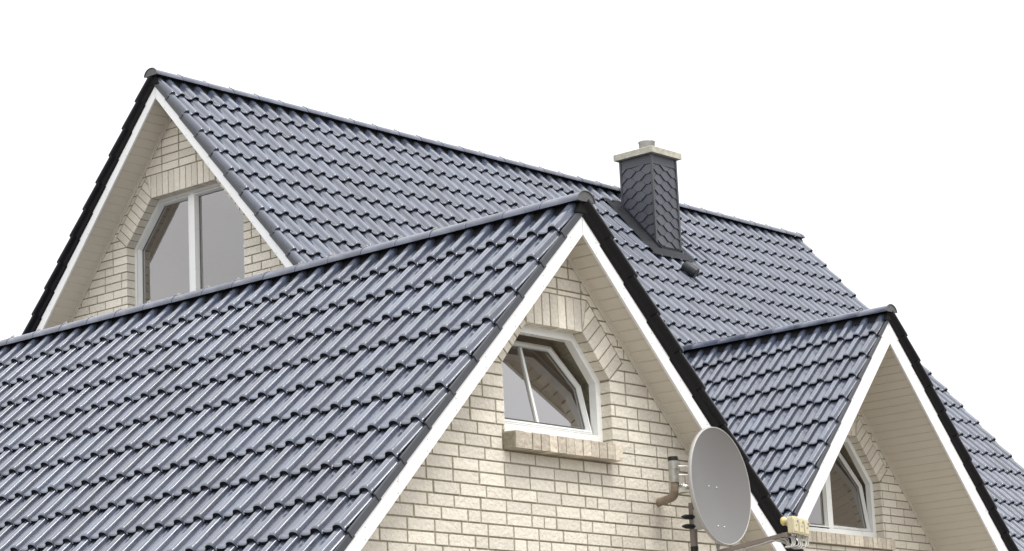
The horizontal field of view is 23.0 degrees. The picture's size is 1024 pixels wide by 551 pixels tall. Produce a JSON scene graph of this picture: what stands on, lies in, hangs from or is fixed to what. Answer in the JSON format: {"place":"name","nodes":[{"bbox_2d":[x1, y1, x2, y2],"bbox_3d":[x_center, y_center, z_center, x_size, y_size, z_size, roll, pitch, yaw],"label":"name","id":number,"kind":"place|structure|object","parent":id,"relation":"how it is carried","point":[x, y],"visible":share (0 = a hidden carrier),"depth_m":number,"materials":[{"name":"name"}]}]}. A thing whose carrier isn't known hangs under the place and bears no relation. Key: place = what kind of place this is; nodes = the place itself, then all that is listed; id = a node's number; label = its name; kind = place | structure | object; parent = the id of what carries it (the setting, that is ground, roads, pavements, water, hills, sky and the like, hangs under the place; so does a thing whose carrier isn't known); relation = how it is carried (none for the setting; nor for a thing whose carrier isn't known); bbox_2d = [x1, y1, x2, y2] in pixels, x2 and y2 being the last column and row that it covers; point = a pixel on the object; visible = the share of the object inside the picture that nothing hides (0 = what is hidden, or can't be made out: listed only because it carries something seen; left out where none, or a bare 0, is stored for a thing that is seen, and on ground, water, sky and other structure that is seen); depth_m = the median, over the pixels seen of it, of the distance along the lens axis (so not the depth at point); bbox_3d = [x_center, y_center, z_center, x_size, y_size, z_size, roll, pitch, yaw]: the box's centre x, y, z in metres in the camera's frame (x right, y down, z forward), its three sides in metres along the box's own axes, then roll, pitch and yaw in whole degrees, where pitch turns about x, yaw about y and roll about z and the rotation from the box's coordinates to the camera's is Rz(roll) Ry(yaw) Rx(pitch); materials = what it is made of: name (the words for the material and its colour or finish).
{"place":"outdoors","nodes":[
{"label":"outdoors","id":0,"kind":"place"},
{"bbox_2d":[0,190,803,550],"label":"brick house","id":1,"kind":"structure","parent":0,"point":[524,378],"depth_m":17.62,"materials":[{"name":"tile"}]},
{"bbox_2d":[504,325,602,441],"bbox_3d":[0.157,0.773,17.511,0.244,0.838,1.210,-13,-16,39],"label":"window frame","id":2,"kind":"structure","parent":1,"relation":"in","point":[594,432],"depth_m":17.72,"materials":[{"name":"plastic"}]},
{"bbox_2d":[655,427,809,550],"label":"satellite dish","id":3,"kind":"object","parent":1,"relation":"attached to","point":[719,491],"visible":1,"depth_m":17.81,"materials":[{"name":"paint"}]},
{"bbox_2d":[0,0,1023,467],"label":"sky","id":4,"kind":"structure","parent":0,"point":[888,135],"materials":[{"name":"white"}]},
{"bbox_2d":[22,67,1023,550],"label":"brick house","id":5,"kind":"structure","parent":0,"point":[852,423],"depth_m":26.09,"materials":[{"name":"tile"}]},
{"bbox_2d":[135,183,223,305],"bbox_3d":[-3.159,-0.148,25.160,1.790,1.490,0.090,-13,-16,39],"label":"window frame","id":6,"kind":"structure","parent":5,"relation":"in","point":[193,197],"depth_m":25.25,"materials":[{"name":"plastic"}]},
{"bbox_2d":[809,437,876,537],"bbox_3d":[3.158,2.146,25.787,0.215,1.100,1.690,-13,-16,39],"label":"window frame","id":7,"kind":"structure","parent":5,"relation":"in","point":[825,499],"depth_m":26.18,"materials":[{"name":"plastic"}]}
]}

